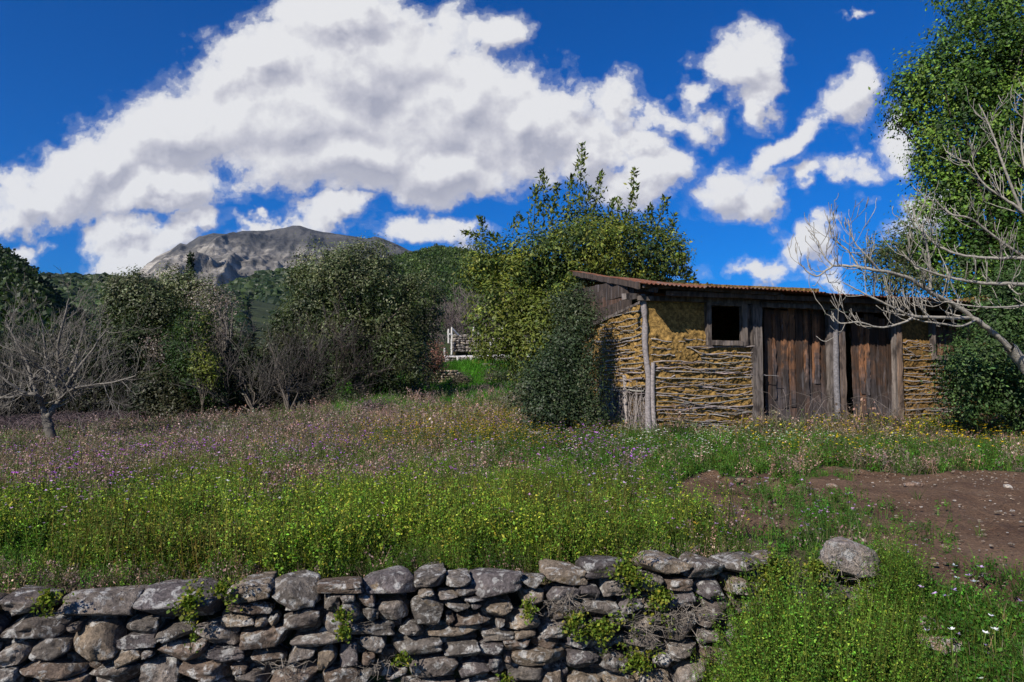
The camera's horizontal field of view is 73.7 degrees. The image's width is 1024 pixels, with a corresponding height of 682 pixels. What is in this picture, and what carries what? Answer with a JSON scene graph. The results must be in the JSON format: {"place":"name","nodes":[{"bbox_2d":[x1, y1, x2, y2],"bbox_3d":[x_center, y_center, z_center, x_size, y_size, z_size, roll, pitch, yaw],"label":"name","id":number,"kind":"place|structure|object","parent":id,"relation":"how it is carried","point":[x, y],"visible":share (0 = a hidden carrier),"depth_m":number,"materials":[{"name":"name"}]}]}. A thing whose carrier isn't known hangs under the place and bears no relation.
{"place":"outdoors","nodes":[
{"label":"outdoors","id":0,"kind":"place"},
{"bbox_2d":[169,299,284,379],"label":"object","id":1,"kind":"structure","parent":0,"point":[257,310],"depth_m":436.53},
{"bbox_2d":[40,272,256,371],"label":"forest on low ridge","id":2,"kind":"object","parent":1,"relation":"on","point":[84,282],"visible":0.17,"depth_m":446.50,"materials":[{"name":"green plant"}]},
{"bbox_2d":[135,226,412,285],"bbox_3d":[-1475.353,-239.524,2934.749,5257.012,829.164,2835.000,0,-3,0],"label":"mountain","id":3,"kind":"structure","parent":0,"point":[232,256],"depth_m":3221.41,"materials":[{"name":"stone"}]},
{"bbox_2d":[256,281,548,374],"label":"hill green","id":4,"kind":"structure","parent":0,"point":[447,346],"depth_m":80.28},
{"bbox_2d":[322,243,572,337],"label":"forest on green hill","id":5,"kind":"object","parent":4,"relation":"on","point":[443,258],"visible":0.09,"depth_m":326.69,"materials":[{"name":"green plant"}]},
{"bbox_2d":[0,417,1017,577],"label":"grass","id":6,"kind":"structure","parent":0,"point":[742,533],"depth_m":4.66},
{"bbox_2d":[0,354,1023,681],"bbox_3d":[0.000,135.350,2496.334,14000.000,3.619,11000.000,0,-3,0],"label":"ground","id":7,"kind":"structure","parent":0,"point":[410,596],"depth_m":3.67,"materials":[{"name":"soil"}]},
{"bbox_2d":[0,328,14,416],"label":"dark bush","id":8,"kind":"object","parent":7,"relation":"on","point":[4,366],"visible":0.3,"depth_m":19.00,"materials":[{"name":"green plant"}]},
{"bbox_2d":[0,320,75,414],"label":"dark bush","id":9,"kind":"object","parent":7,"relation":"on","point":[29,397],"visible":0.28,"depth_m":19.48,"materials":[{"name":"green plant"}]},
{"bbox_2d":[0,337,91,423],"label":"bare shrub","id":10,"kind":"object","parent":7,"relation":"on","point":[17,403],"visible":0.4,"depth_m":17.70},
{"bbox_2d":[17,318,104,412],"bbox_3d":[-13.521,0.973,20.525,3.715,3.748,2.636,-2,-4,39],"label":"dark bush","id":11,"kind":"object","parent":7,"relation":"on","point":[51,394],"visible":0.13,"depth_m":19.89,"materials":[{"name":"green plant"}]},
{"bbox_2d":[0,310,154,425],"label":"bare shrub","id":12,"kind":"object","parent":7,"relation":"on","point":[79,406],"visible":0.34,"depth_m":18.16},
{"bbox_2d":[0,267,165,441],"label":"bare tree","id":13,"kind":"object","parent":7,"relation":"on","point":[46,415],"visible":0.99,"depth_m":13.10,"materials":[{"name":"grey plant"}]},
{"bbox_2d":[43,321,147,412],"bbox_3d":[-11.958,1.134,19.619,4.142,3.334,2.654,-3,-4,44],"label":"dark bush","id":14,"kind":"object","parent":7,"relation":"on","point":[101,394],"visible":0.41,"depth_m":18.83,"materials":[{"name":"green plant"}]},
{"bbox_2d":[88,338,157,417],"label":"bare shrub","id":15,"kind":"object","parent":7,"relation":"on","point":[122,398],"visible":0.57,"depth_m":17.99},
{"bbox_2d":[81,265,195,403],"bbox_3d":[-11.355,0.108,20.371,3.286,5.123,2.950,0,-3,0],"label":"oak tree","id":16,"kind":"object","parent":7,"relation":"on","point":[121,303],"visible":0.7,"depth_m":20.35,"materials":[{"name":"green plant"}]},
{"bbox_2d":[108,352,206,425],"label":"dark bush","id":17,"kind":"object","parent":7,"relation":"on","point":[177,406],"visible":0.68,"depth_m":17.89,"materials":[{"name":"green plant"}]},
{"bbox_2d":[133,300,246,414],"bbox_3d":[-8.757,0.598,18.620,3.221,3.602,2.098,0,-3,0],"label":"ivy tree","id":18,"kind":"object","parent":7,"relation":"on","point":[182,331],"visible":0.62,"depth_m":18.55,"materials":[{"name":"green plant"}]},
{"bbox_2d":[151,262,231,375],"bbox_3d":[-10.299,0.034,21.837,3.208,5.320,2.363,1,-3,-16],"label":"olive tree","id":19,"kind":"object","parent":7,"relation":"on","point":[179,281],"visible":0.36,"depth_m":21.80,"materials":[{"name":"green plant"}]},
{"bbox_2d":[183,251,201,310],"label":"conifer tree","id":20,"kind":"object","parent":7,"relation":"on","point":[190,258],"visible":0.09,"depth_m":24.15,"materials":[{"name":"green plant"}]},
{"bbox_2d":[132,277,261,396],"bbox_3d":[-9.345,0.218,20.048,3.499,4.451,2.228,3,-4,-41],"label":"dry leaf tree","id":21,"kind":"object","parent":7,"relation":"on","point":[222,324],"visible":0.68,"depth_m":20.16,"materials":[{"name":"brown plant"}]},
{"bbox_2d":[182,338,228,414],"bbox_3d":[-8.082,1.102,17.978,1.308,2.474,0.959,0,-3,0],"label":"tree","id":22,"kind":"object","parent":7,"relation":"on","point":[200,370],"visible":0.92,"depth_m":17.89,"materials":[{"name":"green plant"}]},
{"bbox_2d":[210,329,281,414],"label":"dark bush","id":23,"kind":"object","parent":7,"relation":"on","point":[247,401],"visible":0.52,"depth_m":19.39,"materials":[{"name":"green plant"}]},
{"bbox_2d":[0,382,510,434],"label":"dry brambles","id":24,"kind":"object","parent":7,"relation":"on","point":[22,421],"visible":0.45,"depth_m":17.33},
{"bbox_2d":[168,317,342,416],"bbox_3d":[-6.881,0.722,18.693,4.441,2.895,3.232,1,-3,-24],"label":"bare shrub","id":25,"kind":"object","parent":7,"relation":"on","point":[226,378],"visible":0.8,"depth_m":18.28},
{"bbox_2d":[217,317,328,412],"bbox_3d":[-6.660,0.744,18.462,3.453,2.747,2.408,0,-3,0],"label":"bare shrub","id":26,"kind":"object","parent":7,"relation":"on","point":[276,373],"visible":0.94,"depth_m":18.56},
{"bbox_2d":[246,323,321,411],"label":"dark bush","id":27,"kind":"object","parent":7,"relation":"on","point":[288,397],"visible":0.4,"depth_m":20.34,"materials":[{"name":"green plant"}]},
{"bbox_2d":[244,300,398,412],"bbox_3d":[-5.684,0.426,19.867,4.783,3.569,2.254,0,-3,0],"label":"bare shrub","id":28,"kind":"object","parent":7,"relation":"on","point":[321,347],"visible":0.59,"depth_m":19.80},
{"bbox_2d":[254,295,396,402],"bbox_3d":[-5.718,0.305,20.497,4.448,3.488,3.913,0,-3,0],"label":"bare shrub","id":29,"kind":"object","parent":7,"relation":"on","point":[336,358],"visible":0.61,"depth_m":20.66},
{"bbox_2d":[1,404,654,494],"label":"purple flowers","id":30,"kind":"object","parent":7,"relation":"on","point":[592,443],"visible":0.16,"depth_m":8.98,"materials":[{"name":"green plant"}]},
{"bbox_2d":[318,377,366,405],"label":"bush","id":31,"kind":"object","parent":7,"relation":"on","point":[338,396],"visible":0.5,"depth_m":19.87,"materials":[{"name":"green plant"}]},
{"bbox_2d":[254,231,452,399],"bbox_3d":[-5.323,-0.710,22.422,6.727,6.096,4.154,0,-3,0],"label":"oak tree","id":32,"kind":"object","parent":7,"relation":"on","point":[309,286],"visible":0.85,"depth_m":22.02,"materials":[{"name":"green plant"}]},
{"bbox_2d":[297,333,410,395],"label":"bare shrub","id":33,"kind":"object","parent":7,"relation":"on","point":[375,379],"visible":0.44,"depth_m":21.19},
{"bbox_2d":[344,393,404,415],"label":"bush","id":34,"kind":"object","parent":7,"relation":"on","point":[364,403],"visible":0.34,"depth_m":16.91,"materials":[{"name":"green plant"}]},
{"bbox_2d":[0,455,752,586],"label":"herb spikes","id":35,"kind":"object","parent":7,"relation":"on","point":[351,523],"visible":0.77,"depth_m":4.07,"materials":[{"name":"green plant"}]},
{"bbox_2d":[0,529,793,623],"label":"edge herbs","id":36,"kind":"object","parent":7,"relation":"on","point":[8,576],"visible":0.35,"depth_m":3.46,"materials":[{"name":"green plant"}]},
{"bbox_2d":[399,347,438,392],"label":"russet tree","id":37,"kind":"object","parent":7,"relation":"on","point":[415,368],"visible":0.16,"depth_m":27.03,"materials":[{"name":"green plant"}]},
{"bbox_2d":[0,416,876,571],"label":"pink flowers","id":38,"kind":"object","parent":7,"relation":"on","point":[444,444],"visible":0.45,"depth_m":6.93,"materials":[{"name":"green plant"}]},
{"bbox_2d":[422,335,455,389],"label":"russet tree","id":39,"kind":"object","parent":7,"relation":"on","point":[438,362],"visible":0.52,"depth_m":28.72,"materials":[{"name":"brown plant"}]},
{"bbox_2d":[422,370,461,382],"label":"terrace wall","id":40,"kind":"structure","parent":7,"relation":"on","point":[448,375],"depth_m":30.66,"materials":[{"name":"stone"}]},
{"bbox_2d":[0,549,888,681],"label":"dry stone wall","id":41,"kind":"structure","parent":7,"relation":"on","point":[95,635],"depth_m":3.38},
{"bbox_2d":[30,587,78,617],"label":"hanging plant","id":42,"kind":"object","parent":41,"relation":"attached to","point":[47,597],"visible":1,"depth_m":3.03,"materials":[{"name":"green plant"}]},
{"bbox_2d":[166,569,207,652],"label":"hanging plant","id":43,"kind":"object","parent":41,"relation":"hanging from","point":[188,603],"visible":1,"depth_m":3.14,"materials":[{"name":"green leaf"}]},
{"bbox_2d":[199,575,248,611],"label":"hanging plant","id":44,"kind":"object","parent":41,"relation":"attached to","point":[221,587],"visible":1,"depth_m":3.17,"materials":[{"name":"green plant"}]},
{"bbox_2d":[331,605,354,630],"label":"hanging plant","id":45,"kind":"object","parent":41,"relation":"attached to","point":[337,616],"visible":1,"depth_m":3.26,"materials":[{"name":"green plant"}]},
{"bbox_2d":[334,620,352,643],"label":"hanging plant","id":46,"kind":"object","parent":41,"relation":"attached to","point":[342,633],"visible":0.95,"depth_m":3.26,"materials":[{"name":"green plant"}]},
{"bbox_2d":[390,649,416,667],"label":"hanging plant","id":47,"kind":"object","parent":41,"relation":"attached to","point":[399,658],"visible":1,"depth_m":3.31,"materials":[{"name":"green plant"}]},
{"bbox_2d":[0,547,876,678],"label":"dry stems","id":48,"kind":"object","parent":41,"relation":"on","point":[796,550],"visible":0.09,"depth_m":3.48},
{"bbox_2d":[495,673,514,681],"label":"hanging plant","id":49,"kind":"object","parent":41,"relation":"attached to","point":[507,678],"visible":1,"depth_m":3.40,"materials":[{"name":"green plant"}]},
{"bbox_2d":[519,593,538,624],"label":"hanging plant","id":50,"kind":"object","parent":41,"relation":"attached to","point":[528,607],"visible":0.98,"depth_m":3.43,"materials":[{"name":"green plant"}]},
{"bbox_2d":[247,545,887,681],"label":"dry roots","id":51,"kind":"object","parent":41,"relation":"hanging from","point":[632,621],"visible":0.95,"depth_m":3.53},
{"bbox_2d":[558,606,592,644],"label":"hanging plant","id":52,"kind":"object","parent":41,"relation":"attached to","point":[575,618],"visible":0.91,"depth_m":3.47,"materials":[{"name":"green plant"}]},
{"bbox_2d":[560,605,632,659],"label":"hanging plant","id":53,"kind":"object","parent":41,"relation":"attached to","point":[600,628],"visible":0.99,"depth_m":3.49,"materials":[{"name":"green plant"}]},
{"bbox_2d":[599,523,670,650],"bbox_3d":[0.624,1.274,3.538,0.414,0.658,0.131,1,-3,-9],"label":"hanging plant","id":54,"kind":"object","parent":41,"relation":"attached to","point":[627,571],"visible":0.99,"depth_m":3.54,"materials":[{"name":"green plant"}]},
{"bbox_2d":[616,642,665,675],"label":"hanging plant","id":55,"kind":"object","parent":41,"relation":"attached to","point":[637,660],"visible":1,"depth_m":3.52,"materials":[{"name":"green plant"}]},
{"bbox_2d":[643,573,677,639],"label":"hanging plant","id":56,"kind":"object","parent":41,"relation":"attached to","point":[661,597],"visible":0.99,"depth_m":3.55,"materials":[{"name":"green plant"}]},
{"bbox_2d":[731,543,813,606],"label":"hanging plant","id":57,"kind":"object","parent":41,"relation":"attached to","point":[771,564],"visible":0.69,"depth_m":3.69,"materials":[{"name":"green plant"}]},
{"bbox_2d":[790,546,840,604],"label":"hanging plant","id":58,"kind":"object","parent":41,"relation":"attached to","point":[821,567],"visible":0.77,"depth_m":3.73,"materials":[{"name":"green plant"}]},
{"bbox_2d":[818,536,879,577],"bbox_3d":[1.937,1.236,3.938,0.327,0.214,0.252,0,-3,0],"label":"boulder","id":59,"kind":"object","parent":41,"relation":"on","point":[839,544],"visible":0.81,"depth_m":3.84,"materials":[{"name":"stone"}]},
{"bbox_2d":[852,597,878,617],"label":"hanging plant","id":60,"kind":"object","parent":41,"relation":"attached to","point":[872,608],"visible":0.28,"depth_m":3.78,"materials":[{"name":"green plant"}]},
{"bbox_2d":[420,288,481,345],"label":"bare shrub","id":61,"kind":"object","parent":7,"relation":"on","point":[452,320],"visible":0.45,"depth_m":51.80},
{"bbox_2d":[324,356,580,412],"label":"bank grass","id":62,"kind":"structure","parent":7,"relation":"on","point":[462,366],"depth_m":29.40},
{"bbox_2d":[446,369,476,387],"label":"bush","id":63,"kind":"object","parent":7,"relation":"on","point":[460,377],"visible":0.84,"depth_m":29.16,"materials":[{"name":"green plant"}]},
{"bbox_2d":[222,394,718,454],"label":"yellow flowers","id":64,"kind":"object","parent":7,"relation":"on","point":[487,439],"visible":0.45,"depth_m":10.49,"materials":[{"name":"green plant"}]},
{"bbox_2d":[441,279,503,341],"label":"bare shrub","id":65,"kind":"object","parent":7,"relation":"on","point":[467,306],"visible":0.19,"depth_m":53.49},
{"bbox_2d":[447,357,514,361],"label":"terrace wall","id":66,"kind":"structure","parent":7,"relation":"on","point":[450,359],"depth_m":36.16,"materials":[{"name":"stone"}]},
{"bbox_2d":[445,354,527,359],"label":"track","id":67,"kind":"structure","parent":66,"relation":"on","point":[469,355],"depth_m":36.66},
{"bbox_2d":[452,334,534,355],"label":"terrace wall","id":68,"kind":"structure","parent":7,"relation":"on","point":[461,348],"depth_m":39.99,"materials":[{"name":"stone"}]},
{"bbox_2d":[441,288,548,334],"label":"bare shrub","id":69,"kind":"object","parent":7,"relation":"on","point":[465,312],"visible":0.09,"depth_m":52.03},
{"bbox_2d":[478,360,513,382],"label":"bush","id":70,"kind":"object","parent":7,"relation":"on","point":[494,376],"visible":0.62,"depth_m":28.76,"materials":[{"name":"green plant"}]},
{"bbox_2d":[455,284,557,332],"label":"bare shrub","id":71,"kind":"object","parent":7,"relation":"on","point":[488,311],"visible":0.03,"depth_m":49.62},
{"bbox_2d":[494,378,528,411],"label":"bush","id":72,"kind":"object","parent":7,"relation":"on","point":[511,398],"visible":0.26,"depth_m":14.94,"materials":[{"name":"green plant"}]},
{"bbox_2d":[0,412,1023,553],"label":"brown stalks","id":73,"kind":"object","parent":7,"relation":"on","point":[294,469],"visible":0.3,"depth_m":8.41,"materials":[{"name":"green plant"}]},
{"bbox_2d":[0,423,1023,570],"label":"lush herbs","id":74,"kind":"object","parent":7,"relation":"on","point":[786,545],"visible":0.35,"depth_m":8.34,"materials":[{"name":"green plant"}]},
{"bbox_2d":[0,397,1023,485],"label":"herbs","id":75,"kind":"object","parent":7,"relation":"on","point":[362,457],"visible":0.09,"depth_m":8.86,"materials":[{"name":"green plant"}]},
{"bbox_2d":[0,439,1023,583],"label":"meadow herbs","id":76,"kind":"object","parent":7,"relation":"on","point":[104,540],"visible":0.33,"depth_m":3.99,"materials":[{"name":"green plant"}]},
{"bbox_2d":[0,384,1023,453],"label":"stalks","id":77,"kind":"object","parent":7,"relation":"on","point":[211,419],"visible":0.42,"depth_m":13.68,"materials":[{"name":"brown plant"}]},
{"bbox_2d":[7,417,1022,559],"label":"mixed flowers","id":78,"kind":"object","parent":7,"relation":"on","point":[517,460],"visible":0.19,"depth_m":8.10,"materials":[{"name":"green plant"}]},
{"bbox_2d":[489,274,632,434],"bbox_3d":[0.925,0.318,11.337,1.883,3.089,2.255,-2,-4,39],"label":"evergreen bush","id":79,"kind":"object","parent":7,"relation":"on","point":[553,393],"visible":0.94,"depth_m":11.15,"materials":[{"name":"green plant"}]},
{"bbox_2d":[452,141,697,396],"bbox_3d":[1.723,-1.644,17.606,6.568,7.313,3.758,0,-3,0],"label":"bay tree","id":80,"kind":"object","parent":7,"relation":"on","point":[615,247],"visible":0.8,"depth_m":17.31,"materials":[{"name":"green plant"}]},
{"bbox_2d":[445,419,974,469],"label":"white flowers","id":81,"kind":"object","parent":7,"relation":"on","point":[656,432],"visible":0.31,"depth_m":9.81,"materials":[{"name":"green plant"}]},
{"bbox_2d":[571,271,1000,433],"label":"wattle shed","id":82,"kind":"structure","parent":7,"relation":"on","point":[706,350],"depth_m":11.85,"materials":[{"name":"brown wood"}]},
{"bbox_2d":[704,302,748,345],"bbox_3d":[3.577,-0.288,11.387,0.785,0.746,0.118,1,-3,-16],"label":"window","id":83,"kind":"structure","parent":82,"relation":"in","point":[743,310],"depth_m":11.35,"materials":[{"name":"grey wood"}]},
{"bbox_2d":[762,308,826,426],"bbox_3d":[4.941,0.548,11.908,1.313,2.305,0.115,1,-3,-16],"label":"door","id":84,"kind":"structure","parent":82,"relation":"in","point":[787,335],"depth_m":11.89,"materials":[{"name":"brown wood"}]},
{"bbox_2d":[849,314,892,422],"bbox_3d":[6.530,0.620,12.373,0.915,2.229,0.106,1,-3,-16],"label":"door","id":85,"kind":"structure","parent":82,"relation":"in","point":[870,353],"depth_m":12.33,"materials":[{"name":"brown wood"}]},
{"bbox_2d":[928,322,969,359],"bbox_3d":[8.156,0.007,12.742,0.941,0.707,0.181,1,-3,-16],"label":"window","id":86,"kind":"structure","parent":82,"relation":"in","point":[933,329],"depth_m":12.75,"materials":[{"name":"grey wood"}]},
{"bbox_2d":[687,506,951,681],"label":"tall herbs","id":87,"kind":"object","parent":7,"relation":"on","point":[796,641],"visible":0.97,"depth_m":3.36,"materials":[{"name":"green plant"}]},
{"bbox_2d":[649,398,1005,441],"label":"grass","id":88,"kind":"structure","parent":7,"relation":"on","point":[682,428],"depth_m":10.95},
{"bbox_2d":[704,388,987,430],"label":"dry canes","id":89,"kind":"object","parent":7,"relation":"on","point":[847,409],"visible":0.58,"depth_m":11.50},
{"bbox_2d":[689,421,1005,432],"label":"grass","id":90,"kind":"structure","parent":7,"relation":"on","point":[774,428],"depth_m":11.02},
{"bbox_2d":[681,466,1023,608],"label":"dirt bank","id":91,"kind":"structure","parent":7,"relation":"on","point":[967,496],"depth_m":5.96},
{"bbox_2d":[659,451,1023,611],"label":"earth weeds","id":92,"kind":"object","parent":91,"relation":"on","point":[794,496],"visible":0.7,"depth_m":5.49,"materials":[{"name":"green plant"}]},
{"bbox_2d":[683,466,1023,585],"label":"pebbles","id":93,"kind":"object","parent":91,"relation":"on","point":[979,520],"visible":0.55,"depth_m":5.95,"materials":[{"name":"stone"}]},
{"bbox_2d":[903,482,923,486],"bbox_3d":[4.081,1.463,6.952,0.177,0.051,0.122,0,-3,0],"label":"flat stone","id":94,"kind":"object","parent":91,"relation":"on","point":[912,484],"visible":0.94,"depth_m":6.90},
{"bbox_2d":[707,410,1023,468],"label":"yellow daisies","id":95,"kind":"object","parent":7,"relation":"on","point":[906,432],"visible":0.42,"depth_m":10.10,"materials":[{"name":"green plant"}]},
{"bbox_2d":[787,78,1023,374],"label":"fig tree","id":96,"kind":"object","parent":7,"relation":"on","point":[1014,353],"visible":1,"depth_m":9.12,"materials":[{"name":"grey plant"}]},
{"bbox_2d":[837,216,973,313],"bbox_3d":[8.954,-0.560,15.717,2.716,4.930,2.150,-3,-4,39],"label":"tree","id":97,"kind":"object","parent":7,"relation":"on","point":[883,251],"visible":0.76,"depth_m":15.68,"materials":[{"name":"green plant"}]},
{"bbox_2d":[807,525,1023,681],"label":"grass","id":98,"kind":"structure","parent":7,"relation":"on","point":[954,617],"depth_m":3.52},
{"bbox_2d":[813,538,1023,681],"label":"bank plants","id":99,"kind":"object","parent":7,"relation":"on","point":[982,619],"visible":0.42,"depth_m":3.53,"materials":[{"name":"green plant"}]},
{"bbox_2d":[918,614,953,631],"bbox_3d":[2.268,1.514,3.667,0.177,0.073,0.124,0,-3,0],"label":"flat stone","id":100,"kind":"object","parent":7,"relation":"on","point":[930,623],"visible":0.3,"depth_m":3.63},
{"bbox_2d":[916,633,970,655],"bbox_3d":[2.239,1.571,3.547,0.232,0.072,0.156,0,-3,0],"label":"flat stone","id":101,"kind":"object","parent":7,"relation":"on","point":[941,646],"visible":0.36,"depth_m":3.49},
{"bbox_2d":[866,0,1023,333],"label":"broadleaf tree","id":102,"kind":"object","parent":7,"relation":"on","point":[1002,72],"visible":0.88,"depth_m":16.45,"materials":[{"name":"green plant"}]},
{"bbox_2d":[872,409,1023,440],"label":"tall grass","id":103,"kind":"structure","parent":7,"relation":"on","point":[991,434],"depth_m":11.35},
{"bbox_2d":[907,544,1023,681],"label":"daisies","id":104,"kind":"object","parent":7,"relation":"on","point":[994,628],"visible":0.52,"depth_m":3.49,"materials":[{"name":"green plant"}]},
{"bbox_2d":[917,253,1023,436],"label":"evergreen shrub","id":105,"kind":"object","parent":7,"relation":"on","point":[988,373],"visible":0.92,"depth_m":10.65,"materials":[{"name":"green plant"}]},
{"bbox_2d":[0,0,1023,297],"label":"sky","id":106,"kind":"structure","parent":0,"point":[132,131],"materials":[{"name":"blue"}]},
{"bbox_2d":[88,381,1023,459],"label":"grass","id":107,"kind":"structure","parent":0,"point":[448,399],"depth_m":10.92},
{"bbox_3d":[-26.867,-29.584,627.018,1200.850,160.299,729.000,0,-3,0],"label":"hill slope central","id":108,"kind":"structure","parent":0,"visible":0},
{"bbox_2d":[219,254,711,325],"bbox_3d":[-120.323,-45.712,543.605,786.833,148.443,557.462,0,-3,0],"label":"forest on central slope","id":109,"kind":"object","parent":108,"relation":"on","point":[262,286],"visible":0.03,"depth_m":700.62,"materials":[{"name":"green plant"}]},
{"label":"left hill","id":110,"kind":"structure","parent":0,"visible":0},
{"bbox_2d":[0,244,137,372],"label":"forest on left hill","id":111,"kind":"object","parent":110,"relation":"on","point":[15,269],"visible":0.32,"depth_m":194.63,"materials":[{"name":"green plant"}]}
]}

